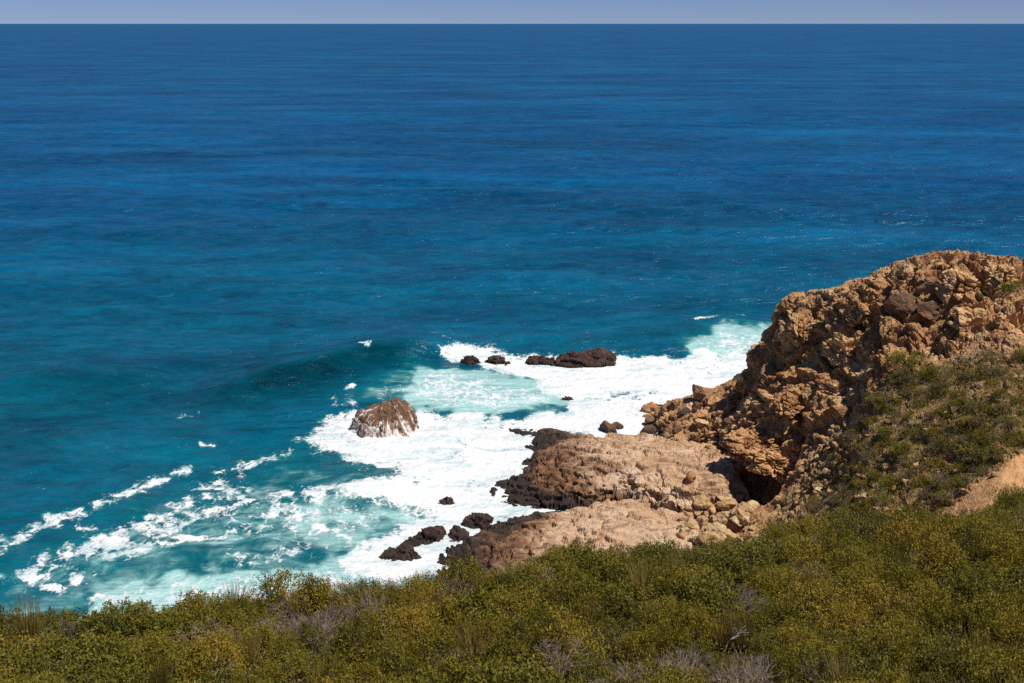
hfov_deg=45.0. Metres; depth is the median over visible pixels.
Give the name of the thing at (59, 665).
leafy bush
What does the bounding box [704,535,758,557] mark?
leafy bush
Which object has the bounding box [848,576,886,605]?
heath shrub
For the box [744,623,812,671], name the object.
heath shrub
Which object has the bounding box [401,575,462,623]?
heath shrub
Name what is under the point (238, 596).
reed tuft
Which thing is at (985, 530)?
heath shrub
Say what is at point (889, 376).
lime shrub
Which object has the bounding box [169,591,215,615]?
leafy bush
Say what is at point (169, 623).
leafy bush
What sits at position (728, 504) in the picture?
boulder
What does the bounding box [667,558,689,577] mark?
leafy bush
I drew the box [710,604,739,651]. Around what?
reed tuft
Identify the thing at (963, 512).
heath shrub
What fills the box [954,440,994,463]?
lime shrub
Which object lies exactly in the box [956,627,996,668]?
reed tuft
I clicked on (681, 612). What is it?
heath shrub
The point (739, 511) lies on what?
boulder
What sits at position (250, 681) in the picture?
lime shrub
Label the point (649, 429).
boulder
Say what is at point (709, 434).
boulder
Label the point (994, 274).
boulder
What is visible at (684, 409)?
boulder
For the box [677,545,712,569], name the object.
leafy bush
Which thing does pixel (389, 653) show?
heath shrub
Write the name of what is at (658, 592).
leafy bush
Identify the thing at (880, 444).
heath shrub
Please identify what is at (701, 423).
boulder
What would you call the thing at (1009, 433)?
heath shrub
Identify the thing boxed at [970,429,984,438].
lime shrub
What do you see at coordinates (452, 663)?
heath shrub
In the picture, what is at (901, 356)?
lime shrub
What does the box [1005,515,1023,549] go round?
heath shrub
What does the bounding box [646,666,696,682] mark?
heath shrub
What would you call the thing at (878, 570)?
heath shrub
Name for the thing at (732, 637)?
bare branch
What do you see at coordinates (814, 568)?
dead shrub
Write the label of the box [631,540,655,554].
leafy bush
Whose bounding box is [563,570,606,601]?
leafy bush
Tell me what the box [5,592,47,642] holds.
reed tuft
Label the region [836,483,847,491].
grey shrub
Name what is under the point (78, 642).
leafy bush
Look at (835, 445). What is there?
boulder
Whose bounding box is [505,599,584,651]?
heath shrub
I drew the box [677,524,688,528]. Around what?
boulder
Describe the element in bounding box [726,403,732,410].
boulder
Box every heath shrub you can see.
[0,617,28,645]
[0,630,60,675]
[0,661,15,681]
[0,673,22,682]
[75,674,130,682]
[111,598,195,641]
[128,628,191,665]
[149,624,250,682]
[168,587,220,624]
[176,632,250,682]
[177,677,201,682]
[186,626,242,660]
[198,597,254,638]
[207,589,233,617]
[220,596,282,623]
[223,591,253,615]
[229,616,281,661]
[241,566,333,617]
[253,625,308,666]
[253,657,288,682]
[268,572,353,620]
[278,616,333,650]
[310,670,360,682]
[316,622,368,667]
[319,641,373,676]
[325,607,403,675]
[334,658,392,682]
[335,577,401,610]
[344,583,398,624]
[353,602,428,648]
[358,630,432,682]
[373,602,435,637]
[373,644,473,682]
[378,581,402,609]
[382,597,449,649]
[384,675,423,682]
[391,618,466,666]
[392,637,436,657]
[393,569,445,620]
[398,570,437,599]
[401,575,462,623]
[423,550,497,603]
[423,595,476,637]
[424,645,501,682]
[427,569,479,598]
[429,654,478,679]
[446,606,513,662]
[477,582,561,627]
[478,612,540,658]
[481,568,514,594]
[482,630,544,668]
[488,608,562,665]
[491,558,560,592]
[494,663,529,682]
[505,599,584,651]
[520,666,566,681]
[521,542,583,580]
[524,575,556,601]
[527,604,609,678]
[535,655,574,678]
[536,540,567,564]
[542,563,613,625]
[542,588,601,630]
[542,619,607,654]
[543,651,596,682]
[548,533,603,570]
[560,577,669,633]
[587,615,639,654]
[589,547,625,574]
[595,562,626,591]
[614,619,676,671]
[616,551,651,585]
[626,652,700,682]
[634,593,682,627]
[635,615,697,663]
[640,596,704,636]
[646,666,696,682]
[654,569,680,584]
[656,600,720,653]
[660,561,733,599]
[671,663,709,682]
[675,638,728,668]
[676,600,723,653]
[724,602,763,632]
[734,569,788,600]
[741,517,787,543]
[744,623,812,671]
[750,596,826,637]
[752,522,806,550]
[757,564,800,591]
[761,626,822,658]
[762,647,806,682]
[771,574,859,629]
[773,528,836,576]
[773,538,814,574]
[773,561,842,606]
[778,513,832,542]
[778,636,867,681]
[779,616,823,656]
[784,512,821,546]
[807,494,819,501]
[813,502,859,529]
[814,514,864,558]
[814,527,839,542]
[814,534,886,575]
[815,603,871,641]
[815,676,841,682]
[817,557,883,608]
[818,597,880,635]
[828,539,893,584]
[828,610,922,681]
[829,575,913,626]
[831,637,880,660]
[832,656,912,682]
[841,505,900,528]
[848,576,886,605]
[849,554,894,591]
[853,477,868,486]
[855,462,866,470]
[857,622,901,641]
[860,534,902,561]
[861,415,878,426]
[864,497,876,510]
[864,518,903,544]
[870,508,938,561]
[873,601,930,636]
[874,439,887,448]
[875,427,892,440]
[876,549,928,598]
[877,560,932,601]
[879,625,929,659]
[880,611,928,641]
[887,445,907,453]
[887,497,933,524]
[887,502,905,518]
[893,507,930,520]
[893,634,956,663]
[898,585,974,636]
[900,575,958,625]
[903,411,913,418]
[904,527,968,582]
[904,671,963,682]
[909,478,927,486]
[910,513,941,532]
[911,513,976,550]
[913,543,962,568]
[917,475,930,483]
[918,510,950,530]
[922,602,1015,647]
[925,427,937,434]
[926,454,943,468]
[929,490,952,503]
[930,405,947,415]
[931,505,981,538]
[932,382,953,394]
[932,502,945,513]
[934,436,953,447]
[943,518,980,538]
[944,586,1023,642]
[945,511,992,533]
[948,628,1006,662]
[950,396,975,404]
[950,516,997,556]
[953,415,976,424]
[953,461,971,471]
[956,524,1023,564]
[957,642,1023,682]
[961,367,979,374]
[963,608,1022,655]
[965,516,1017,544]
[965,555,1013,589]
[965,644,1017,682]
[966,519,1002,553]
[972,523,1023,570]
[975,502,1006,515]
[975,510,1022,541]
[980,605,1023,658]
[981,482,1023,508]
[981,508,1022,534]
[983,645,1023,682]
[988,638,1023,675]
[990,446,1006,453]
[991,484,1023,511]
[993,415,1023,427]
[995,550,1020,573]
[998,430,1021,443]
[1003,590,1023,615]
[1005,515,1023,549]
[1007,498,1023,509]
[1007,550,1023,584]
[1011,396,1022,404]
[1013,429,1023,436]
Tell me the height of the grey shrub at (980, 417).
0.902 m
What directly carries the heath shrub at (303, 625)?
on the hillside
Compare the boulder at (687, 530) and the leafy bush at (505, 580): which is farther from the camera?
the boulder at (687, 530)
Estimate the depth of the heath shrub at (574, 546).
47.60 m
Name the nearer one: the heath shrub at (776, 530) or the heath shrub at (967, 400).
the heath shrub at (776, 530)
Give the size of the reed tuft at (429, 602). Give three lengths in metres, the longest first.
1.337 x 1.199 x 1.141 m
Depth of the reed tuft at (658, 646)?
37.01 m
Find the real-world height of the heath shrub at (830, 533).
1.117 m
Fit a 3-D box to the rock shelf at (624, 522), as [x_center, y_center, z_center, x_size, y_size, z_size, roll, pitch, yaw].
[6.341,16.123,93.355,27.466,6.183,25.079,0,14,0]
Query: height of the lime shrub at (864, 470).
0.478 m
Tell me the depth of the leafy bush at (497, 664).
32.14 m
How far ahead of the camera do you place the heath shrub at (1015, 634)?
37.63 m
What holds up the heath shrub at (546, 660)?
on the hillside
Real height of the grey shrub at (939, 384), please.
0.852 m
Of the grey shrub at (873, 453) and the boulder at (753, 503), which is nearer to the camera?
the grey shrub at (873, 453)
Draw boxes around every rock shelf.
[436,499,742,577]
[490,428,751,521]
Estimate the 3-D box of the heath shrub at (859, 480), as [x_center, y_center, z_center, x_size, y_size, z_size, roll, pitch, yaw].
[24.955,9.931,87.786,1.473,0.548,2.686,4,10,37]
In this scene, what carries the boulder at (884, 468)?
on the headland
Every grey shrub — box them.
[175,615,244,655]
[495,554,559,588]
[578,622,630,653]
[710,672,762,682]
[800,495,826,510]
[830,491,843,502]
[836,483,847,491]
[838,498,857,510]
[845,431,858,440]
[857,446,880,461]
[860,437,876,449]
[861,399,875,407]
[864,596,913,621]
[868,393,894,403]
[869,493,884,503]
[890,410,902,420]
[892,367,917,378]
[894,467,920,477]
[897,452,915,463]
[898,387,914,395]
[900,374,914,382]
[904,428,924,440]
[917,386,930,398]
[918,429,933,438]
[919,487,935,502]
[922,412,937,419]
[927,441,945,460]
[927,472,953,489]
[932,379,949,390]
[934,488,955,501]
[939,423,951,432]
[947,441,969,455]
[950,434,975,447]
[959,476,970,483]
[960,400,980,412]
[962,444,987,461]
[966,372,979,381]
[968,413,988,428]
[969,464,988,474]
[974,348,1000,359]
[977,363,988,370]
[978,445,999,459]
[987,430,1003,436]
[988,370,1004,378]
[990,364,1009,373]
[991,401,1013,414]
[991,415,1023,428]
[1005,514,1023,535]
[1009,354,1021,362]
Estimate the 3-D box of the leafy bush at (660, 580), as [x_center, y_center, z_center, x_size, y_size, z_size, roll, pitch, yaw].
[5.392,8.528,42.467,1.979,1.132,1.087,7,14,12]
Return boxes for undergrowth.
[0,522,1023,682]
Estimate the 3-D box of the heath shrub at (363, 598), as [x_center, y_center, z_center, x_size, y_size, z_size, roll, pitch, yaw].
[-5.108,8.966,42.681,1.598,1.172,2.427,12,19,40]
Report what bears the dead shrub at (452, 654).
on the hillside
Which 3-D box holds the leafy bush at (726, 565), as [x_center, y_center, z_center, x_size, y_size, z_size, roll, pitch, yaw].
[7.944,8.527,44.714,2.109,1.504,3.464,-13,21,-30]
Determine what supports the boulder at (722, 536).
on the rock shelf at (624, 522)
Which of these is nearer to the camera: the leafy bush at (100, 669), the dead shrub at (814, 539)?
the leafy bush at (100, 669)
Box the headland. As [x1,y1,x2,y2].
[644,249,1023,539]
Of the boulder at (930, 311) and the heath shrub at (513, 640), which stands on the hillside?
the heath shrub at (513, 640)
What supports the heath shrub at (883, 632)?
on the hillside
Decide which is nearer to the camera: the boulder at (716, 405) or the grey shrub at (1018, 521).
the grey shrub at (1018, 521)
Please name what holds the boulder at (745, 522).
on the headland
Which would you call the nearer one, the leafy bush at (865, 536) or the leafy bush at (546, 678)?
the leafy bush at (546, 678)
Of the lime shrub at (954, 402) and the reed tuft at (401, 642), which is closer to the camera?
the reed tuft at (401, 642)
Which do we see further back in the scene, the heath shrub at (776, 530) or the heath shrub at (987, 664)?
the heath shrub at (776, 530)
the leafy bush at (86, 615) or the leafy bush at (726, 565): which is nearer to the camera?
the leafy bush at (86, 615)
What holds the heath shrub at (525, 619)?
on the hillside
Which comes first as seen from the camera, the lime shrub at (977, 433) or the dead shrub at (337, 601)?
the dead shrub at (337, 601)
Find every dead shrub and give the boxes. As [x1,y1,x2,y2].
[40,620,80,644]
[254,616,282,634]
[268,596,308,620]
[274,608,310,640]
[286,612,313,633]
[291,617,334,647]
[293,611,345,642]
[314,589,359,615]
[315,601,357,634]
[335,577,359,591]
[347,587,385,623]
[396,574,419,589]
[431,577,475,609]
[435,644,474,668]
[532,633,592,679]
[615,657,644,682]
[633,652,688,682]
[645,656,697,681]
[656,643,714,677]
[695,652,723,675]
[708,660,773,682]
[711,577,768,612]
[728,649,785,682]
[796,534,829,549]
[797,561,829,579]
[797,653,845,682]
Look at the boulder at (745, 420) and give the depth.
105.76 m
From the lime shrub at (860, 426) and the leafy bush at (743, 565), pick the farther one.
the lime shrub at (860, 426)
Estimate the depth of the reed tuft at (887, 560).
44.59 m
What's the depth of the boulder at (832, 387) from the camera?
98.61 m
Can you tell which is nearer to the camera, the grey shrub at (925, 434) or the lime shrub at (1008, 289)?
the grey shrub at (925, 434)
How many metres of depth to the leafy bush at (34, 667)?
35.88 m
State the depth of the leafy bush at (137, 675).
33.49 m
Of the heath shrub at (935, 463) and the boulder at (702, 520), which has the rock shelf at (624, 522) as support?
the boulder at (702, 520)
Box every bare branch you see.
[213,653,239,678]
[724,626,747,651]
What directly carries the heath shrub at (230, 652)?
on the hillside
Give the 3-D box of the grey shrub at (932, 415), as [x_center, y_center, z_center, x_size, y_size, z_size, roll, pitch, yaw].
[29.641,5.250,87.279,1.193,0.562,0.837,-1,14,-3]
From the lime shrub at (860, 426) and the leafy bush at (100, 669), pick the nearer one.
the leafy bush at (100, 669)
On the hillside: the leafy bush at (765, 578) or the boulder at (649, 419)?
the leafy bush at (765, 578)
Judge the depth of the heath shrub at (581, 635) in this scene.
37.86 m
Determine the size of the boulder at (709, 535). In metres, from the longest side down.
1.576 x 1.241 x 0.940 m
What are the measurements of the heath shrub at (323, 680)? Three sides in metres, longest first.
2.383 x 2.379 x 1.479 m
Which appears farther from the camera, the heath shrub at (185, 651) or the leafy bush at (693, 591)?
the leafy bush at (693, 591)
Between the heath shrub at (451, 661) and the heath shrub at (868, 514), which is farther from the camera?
the heath shrub at (868, 514)
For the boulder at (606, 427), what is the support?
in the sea
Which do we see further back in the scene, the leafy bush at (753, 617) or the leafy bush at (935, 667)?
the leafy bush at (753, 617)
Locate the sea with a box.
[0,24,1023,626]
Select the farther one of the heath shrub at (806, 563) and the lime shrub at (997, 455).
the lime shrub at (997, 455)
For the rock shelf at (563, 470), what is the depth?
106.26 m
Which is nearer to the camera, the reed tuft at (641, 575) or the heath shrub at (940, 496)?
the reed tuft at (641, 575)
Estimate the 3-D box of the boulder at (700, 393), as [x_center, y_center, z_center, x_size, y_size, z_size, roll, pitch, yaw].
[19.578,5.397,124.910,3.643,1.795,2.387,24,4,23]
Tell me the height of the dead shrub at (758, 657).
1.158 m
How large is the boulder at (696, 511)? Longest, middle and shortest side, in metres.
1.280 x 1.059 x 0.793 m
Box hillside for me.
[5,544,1023,682]
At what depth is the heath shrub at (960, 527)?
50.15 m
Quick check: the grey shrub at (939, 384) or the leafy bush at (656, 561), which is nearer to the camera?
the leafy bush at (656, 561)
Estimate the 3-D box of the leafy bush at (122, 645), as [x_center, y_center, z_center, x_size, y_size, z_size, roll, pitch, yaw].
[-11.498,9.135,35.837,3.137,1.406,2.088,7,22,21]
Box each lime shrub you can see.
[11,670,76,682]
[112,630,187,671]
[129,637,188,670]
[213,670,260,682]
[232,671,293,682]
[244,607,280,631]
[266,647,319,682]
[308,653,359,682]
[767,560,807,591]
[833,491,845,502]
[842,475,852,481]
[850,424,864,431]
[851,500,866,511]
[852,441,866,452]
[861,391,890,407]
[861,466,881,477]
[870,490,903,504]
[875,480,891,488]
[875,540,914,561]
[882,370,903,381]
[882,473,903,487]
[883,349,927,368]
[888,447,904,456]
[891,554,930,587]
[892,441,916,450]
[893,443,911,452]
[894,398,901,407]
[907,365,946,379]
[913,400,927,407]
[923,546,970,583]
[925,373,937,379]
[927,438,947,449]
[944,411,953,417]
[946,398,965,407]
[949,462,969,471]
[950,474,965,483]
[952,389,967,397]
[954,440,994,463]
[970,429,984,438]
[972,455,989,464]
[975,430,996,442]
[978,403,999,414]
[980,442,994,453]
[981,279,1023,293]
[982,449,1005,462]
[983,380,992,387]
[993,386,1009,396]
[998,407,1013,414]
[1000,396,1020,404]
[1008,441,1023,448]
[1010,432,1023,442]
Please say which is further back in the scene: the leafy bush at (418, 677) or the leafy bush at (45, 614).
the leafy bush at (45, 614)
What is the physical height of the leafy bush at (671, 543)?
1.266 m
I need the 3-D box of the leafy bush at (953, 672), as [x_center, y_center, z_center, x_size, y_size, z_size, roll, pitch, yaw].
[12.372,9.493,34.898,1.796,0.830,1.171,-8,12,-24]
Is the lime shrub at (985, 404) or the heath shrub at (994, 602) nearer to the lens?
the heath shrub at (994, 602)
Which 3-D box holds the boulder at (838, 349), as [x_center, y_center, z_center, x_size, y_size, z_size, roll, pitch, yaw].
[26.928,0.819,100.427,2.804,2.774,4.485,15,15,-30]
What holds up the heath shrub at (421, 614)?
on the hillside
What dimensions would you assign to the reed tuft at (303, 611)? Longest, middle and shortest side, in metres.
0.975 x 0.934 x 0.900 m
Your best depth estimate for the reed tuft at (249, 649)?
37.11 m
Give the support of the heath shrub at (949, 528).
on the hillside
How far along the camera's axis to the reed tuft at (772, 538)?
51.02 m
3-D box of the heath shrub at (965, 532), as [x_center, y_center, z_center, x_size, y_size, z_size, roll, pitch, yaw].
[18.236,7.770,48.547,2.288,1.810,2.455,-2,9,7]
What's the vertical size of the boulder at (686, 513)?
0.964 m
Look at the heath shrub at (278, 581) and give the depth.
43.85 m
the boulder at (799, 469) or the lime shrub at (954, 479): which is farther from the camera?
the boulder at (799, 469)
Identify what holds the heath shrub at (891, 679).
on the hillside
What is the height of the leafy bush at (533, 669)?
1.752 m
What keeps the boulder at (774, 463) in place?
on the headland
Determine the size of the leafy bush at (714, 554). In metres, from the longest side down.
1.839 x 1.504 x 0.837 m
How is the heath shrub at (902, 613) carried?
on the hillside
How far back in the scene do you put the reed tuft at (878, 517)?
53.23 m
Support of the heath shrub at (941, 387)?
on the headland
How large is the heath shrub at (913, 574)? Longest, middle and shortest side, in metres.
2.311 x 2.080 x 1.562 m
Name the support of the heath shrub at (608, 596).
on the hillside
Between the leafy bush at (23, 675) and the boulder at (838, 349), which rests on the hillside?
the leafy bush at (23, 675)
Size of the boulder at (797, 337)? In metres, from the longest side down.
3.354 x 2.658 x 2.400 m
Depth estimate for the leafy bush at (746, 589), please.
42.75 m
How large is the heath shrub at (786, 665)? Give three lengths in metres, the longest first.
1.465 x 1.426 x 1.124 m
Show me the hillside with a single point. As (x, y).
(615, 661)
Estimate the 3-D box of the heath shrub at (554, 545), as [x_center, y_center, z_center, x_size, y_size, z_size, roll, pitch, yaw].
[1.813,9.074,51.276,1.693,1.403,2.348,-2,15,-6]
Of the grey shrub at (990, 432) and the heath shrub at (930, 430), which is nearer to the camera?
the grey shrub at (990, 432)
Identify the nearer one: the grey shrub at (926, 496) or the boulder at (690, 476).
the grey shrub at (926, 496)
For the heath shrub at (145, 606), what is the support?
on the hillside
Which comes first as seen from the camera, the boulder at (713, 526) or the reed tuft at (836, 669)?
the reed tuft at (836, 669)
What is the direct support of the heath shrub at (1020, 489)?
on the hillside
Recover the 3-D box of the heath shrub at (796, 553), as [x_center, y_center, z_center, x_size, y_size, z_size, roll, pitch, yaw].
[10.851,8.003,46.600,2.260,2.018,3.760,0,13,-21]
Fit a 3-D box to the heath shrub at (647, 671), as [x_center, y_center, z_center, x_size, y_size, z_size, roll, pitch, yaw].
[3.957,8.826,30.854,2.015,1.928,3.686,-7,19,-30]
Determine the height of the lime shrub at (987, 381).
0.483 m
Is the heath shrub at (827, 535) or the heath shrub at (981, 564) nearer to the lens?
the heath shrub at (981, 564)
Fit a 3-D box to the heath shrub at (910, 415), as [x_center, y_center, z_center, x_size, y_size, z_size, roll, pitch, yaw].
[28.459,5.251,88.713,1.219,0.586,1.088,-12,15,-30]
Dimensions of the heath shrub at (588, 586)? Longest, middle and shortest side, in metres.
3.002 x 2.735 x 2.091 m
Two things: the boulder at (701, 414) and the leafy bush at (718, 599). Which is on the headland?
the boulder at (701, 414)
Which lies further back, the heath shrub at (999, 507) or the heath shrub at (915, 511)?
the heath shrub at (999, 507)
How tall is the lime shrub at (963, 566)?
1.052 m
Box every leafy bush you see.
[0,602,24,632]
[0,633,51,682]
[0,672,34,682]
[4,614,76,645]
[6,635,67,669]
[8,661,50,678]
[14,606,81,638]
[19,671,56,682]
[27,628,73,670]
[32,612,64,638]
[39,657,93,680]
[44,649,144,682]
[50,606,79,622]
[51,605,136,648]
[51,610,136,656]
[55,629,118,663]
[64,629,151,672]
[65,661,101,682]
[74,612,147,649]
[81,596,145,633]
[100,601,167,643]
[110,664,161,682]
[124,633,142,656]
[129,610,204,647]
[134,649,222,682]
[155,603,226,636]
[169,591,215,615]
[188,663,243,682]
[194,600,249,629]
[389,672,433,682]
[391,661,455,682]
[419,660,508,682]
[430,584,529,626]
[441,591,491,627]
[448,617,495,647]
[460,651,551,682]
[475,569,531,607]
[499,575,560,610]
[500,659,564,682]
[530,671,568,682]
[544,542,630,590]
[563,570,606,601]
[563,650,611,682]
[590,596,654,635]
[603,544,626,561]
[610,578,651,600]
[623,538,686,569]
[628,548,655,559]
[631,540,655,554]
[633,560,662,580]
[635,554,673,575]
[636,565,664,585]
[642,575,693,602]
[650,536,683,565]
[651,574,712,604]
[665,564,734,632]
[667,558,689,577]
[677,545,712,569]
[678,543,717,566]
[690,580,750,642]
[693,542,717,556]
[694,558,744,600]
[696,550,751,599]
[698,538,726,550]
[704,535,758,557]
[705,557,765,589]
[711,535,775,569]
[711,547,728,560]
[721,536,783,578]
[726,611,763,639]
[727,583,762,604]
[731,566,797,601]
[740,592,770,618]
[755,599,801,628]
[766,518,791,529]
[798,631,852,656]
[830,642,915,682]
[834,512,884,554]
[836,518,859,540]
[857,528,877,542]
[891,651,929,682]
[906,625,996,682]
[909,642,978,682]
[914,571,1019,624]
[931,667,968,682]
[934,568,991,591]
[959,567,1023,617]
[971,563,1023,596]
[983,505,1023,519]
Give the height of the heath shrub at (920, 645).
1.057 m
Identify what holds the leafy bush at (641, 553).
on the hillside
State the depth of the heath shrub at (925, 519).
52.26 m
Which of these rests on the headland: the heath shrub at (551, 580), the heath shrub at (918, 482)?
the heath shrub at (918, 482)
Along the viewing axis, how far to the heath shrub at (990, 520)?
49.82 m
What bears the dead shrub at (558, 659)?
on the hillside
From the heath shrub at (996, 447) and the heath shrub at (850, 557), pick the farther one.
the heath shrub at (996, 447)
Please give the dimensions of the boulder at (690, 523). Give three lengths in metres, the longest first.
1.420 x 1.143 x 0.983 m
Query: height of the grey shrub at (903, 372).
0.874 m
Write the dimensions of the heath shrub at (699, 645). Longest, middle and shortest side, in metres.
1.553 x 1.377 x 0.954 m
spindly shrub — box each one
[253,586,285,617]
[293,573,320,617]
[310,580,331,615]
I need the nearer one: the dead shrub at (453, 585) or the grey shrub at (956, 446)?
the dead shrub at (453, 585)
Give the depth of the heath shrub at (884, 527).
50.62 m
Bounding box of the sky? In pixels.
[0,0,1023,23]
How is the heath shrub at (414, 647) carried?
on the hillside
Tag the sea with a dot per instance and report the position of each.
(248, 272)
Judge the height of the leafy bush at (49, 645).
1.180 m
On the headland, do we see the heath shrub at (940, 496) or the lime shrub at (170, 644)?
the heath shrub at (940, 496)
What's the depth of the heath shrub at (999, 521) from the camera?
50.75 m
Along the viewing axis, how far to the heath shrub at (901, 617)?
39.01 m
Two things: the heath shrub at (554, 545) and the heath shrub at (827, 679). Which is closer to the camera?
the heath shrub at (827, 679)
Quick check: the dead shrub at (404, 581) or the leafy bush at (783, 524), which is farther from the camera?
the leafy bush at (783, 524)
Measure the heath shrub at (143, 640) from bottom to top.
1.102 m
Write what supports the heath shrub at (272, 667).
on the hillside
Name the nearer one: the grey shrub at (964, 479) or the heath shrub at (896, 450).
the grey shrub at (964, 479)
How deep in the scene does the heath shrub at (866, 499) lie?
85.10 m
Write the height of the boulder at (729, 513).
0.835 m
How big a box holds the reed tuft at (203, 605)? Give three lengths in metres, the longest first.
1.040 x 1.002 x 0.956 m
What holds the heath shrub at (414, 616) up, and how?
on the hillside
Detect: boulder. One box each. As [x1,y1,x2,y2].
[600,420,616,433]
[612,422,623,429]
[640,401,658,413]
[640,425,656,433]
[644,415,654,423]
[660,406,668,412]
[670,400,679,408]
[672,426,682,433]
[676,531,687,539]
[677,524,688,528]
[679,402,695,415]
[679,515,687,520]
[680,509,694,518]
[680,527,690,533]
[682,517,699,529]
[684,505,691,510]
[686,471,695,482]
[692,384,715,401]
[692,402,702,410]
[692,507,703,515]
[693,494,710,508]
[693,536,701,543]
[694,419,708,427]
[696,410,709,417]
[696,515,708,527]
[698,531,719,547]
[704,511,711,516]
[705,431,718,437]
[706,397,720,405]
[709,502,715,514]
[709,522,725,531]
[711,512,727,523]
[712,401,722,410]
[712,515,716,521]
[713,533,726,544]
[714,498,736,510]
[714,527,733,539]
[716,418,721,425]
[720,410,733,416]
[722,426,764,466]
[722,511,732,520]
[723,417,731,424]
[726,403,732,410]
[729,507,737,515]
[729,515,742,526]
[730,394,738,401]
[731,524,738,529]
[733,373,744,381]
[734,507,745,520]
[735,494,743,500]
[735,502,751,507]
[737,516,749,525]
[742,447,798,482]
[743,417,754,423]
[745,507,752,512]
[746,411,752,417]
[746,500,758,507]
[748,391,760,397]
[748,525,756,530]
[748,531,758,539]
[749,431,781,450]
[751,411,759,417]
[755,403,765,411]
[757,388,767,396]
[759,411,766,416]
[761,362,778,386]
[761,393,773,401]
[761,497,767,503]
[773,384,805,418]
[774,430,780,437]
[777,433,804,457]
[786,312,813,347]
[797,467,804,472]
[813,487,822,492]
[816,379,846,395]
[821,332,856,365]
[822,468,831,474]
[832,441,839,448]
[835,453,841,458]
[845,298,872,327]
[859,493,867,499]
[882,465,888,471]
[884,292,918,318]
[890,485,898,491]
[915,277,942,296]
[917,299,949,322]
[935,266,981,302]
[940,452,947,458]
[947,307,1022,342]
[952,469,958,474]
[960,488,969,493]
[979,260,1016,290]
[990,472,999,476]
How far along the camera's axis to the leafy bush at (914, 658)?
35.38 m
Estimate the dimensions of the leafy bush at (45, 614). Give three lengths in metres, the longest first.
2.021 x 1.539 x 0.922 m
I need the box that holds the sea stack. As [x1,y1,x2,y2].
[350,397,418,437]
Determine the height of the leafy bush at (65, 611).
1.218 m
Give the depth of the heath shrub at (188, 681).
30.74 m
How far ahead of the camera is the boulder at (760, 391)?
106.64 m
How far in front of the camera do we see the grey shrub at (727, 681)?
31.89 m
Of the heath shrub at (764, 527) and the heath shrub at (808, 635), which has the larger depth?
the heath shrub at (764, 527)
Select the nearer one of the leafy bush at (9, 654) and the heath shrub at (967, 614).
the leafy bush at (9, 654)
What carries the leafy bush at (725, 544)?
on the hillside
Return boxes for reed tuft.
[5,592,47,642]
[142,641,179,682]
[195,594,214,615]
[222,578,254,616]
[225,672,251,682]
[234,628,263,665]
[286,592,311,620]
[304,639,341,682]
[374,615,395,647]
[384,623,415,672]
[415,583,447,618]
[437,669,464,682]
[449,618,489,668]
[469,570,491,594]
[531,614,570,664]
[540,609,569,648]
[545,545,565,567]
[572,592,605,633]
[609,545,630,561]
[623,559,651,600]
[632,648,669,681]
[648,619,674,658]
[660,547,689,579]
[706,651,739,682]
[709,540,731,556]
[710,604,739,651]
[722,609,755,653]
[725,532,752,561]
[745,563,770,593]
[762,527,785,546]
[785,514,798,536]
[805,526,822,549]
[814,535,839,568]
[822,644,859,682]
[844,666,877,682]
[865,508,893,524]
[871,518,896,553]
[873,570,898,599]
[878,550,901,574]
[882,586,915,609]
[893,530,918,562]
[901,664,937,682]
[920,514,948,548]
[920,642,956,682]
[930,624,963,656]
[943,532,974,568]
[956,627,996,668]
[974,538,997,567]
[1012,500,1023,521]
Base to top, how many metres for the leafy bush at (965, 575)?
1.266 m
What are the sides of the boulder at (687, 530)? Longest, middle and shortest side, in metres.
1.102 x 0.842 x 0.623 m
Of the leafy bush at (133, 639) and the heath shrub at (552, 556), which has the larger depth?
the heath shrub at (552, 556)
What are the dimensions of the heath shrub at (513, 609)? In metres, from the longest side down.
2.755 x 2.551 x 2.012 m
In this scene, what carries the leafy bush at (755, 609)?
on the hillside
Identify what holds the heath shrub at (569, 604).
on the hillside
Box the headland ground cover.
[783,290,1023,517]
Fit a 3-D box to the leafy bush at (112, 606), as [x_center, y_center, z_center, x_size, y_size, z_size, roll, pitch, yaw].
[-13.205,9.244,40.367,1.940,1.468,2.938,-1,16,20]
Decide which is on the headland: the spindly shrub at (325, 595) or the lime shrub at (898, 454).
the lime shrub at (898, 454)
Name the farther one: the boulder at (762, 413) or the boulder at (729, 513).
the boulder at (762, 413)
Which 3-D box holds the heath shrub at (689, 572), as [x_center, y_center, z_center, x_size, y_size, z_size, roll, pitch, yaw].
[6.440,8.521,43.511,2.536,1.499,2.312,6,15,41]
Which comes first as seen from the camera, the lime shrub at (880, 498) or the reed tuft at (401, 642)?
the reed tuft at (401, 642)
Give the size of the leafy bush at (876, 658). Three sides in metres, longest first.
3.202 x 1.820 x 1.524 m
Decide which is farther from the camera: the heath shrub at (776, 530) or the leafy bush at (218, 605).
the heath shrub at (776, 530)
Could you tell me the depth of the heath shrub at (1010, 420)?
82.85 m
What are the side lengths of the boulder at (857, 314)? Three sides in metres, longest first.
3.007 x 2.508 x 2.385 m
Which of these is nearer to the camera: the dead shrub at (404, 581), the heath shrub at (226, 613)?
the heath shrub at (226, 613)
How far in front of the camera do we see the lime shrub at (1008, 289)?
93.20 m
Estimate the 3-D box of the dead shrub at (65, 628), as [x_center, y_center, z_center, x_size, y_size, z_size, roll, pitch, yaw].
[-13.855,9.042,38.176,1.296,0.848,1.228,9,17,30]
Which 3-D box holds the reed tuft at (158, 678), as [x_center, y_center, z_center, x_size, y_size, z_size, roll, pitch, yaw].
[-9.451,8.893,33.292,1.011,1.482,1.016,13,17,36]
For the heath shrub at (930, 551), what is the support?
on the hillside
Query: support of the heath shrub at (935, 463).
on the headland
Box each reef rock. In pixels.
[378,544,421,560]
[399,525,446,546]
[439,496,454,504]
[449,525,468,541]
[459,355,480,364]
[461,512,493,529]
[485,355,510,365]
[525,355,554,364]
[549,347,616,367]
[560,396,573,400]

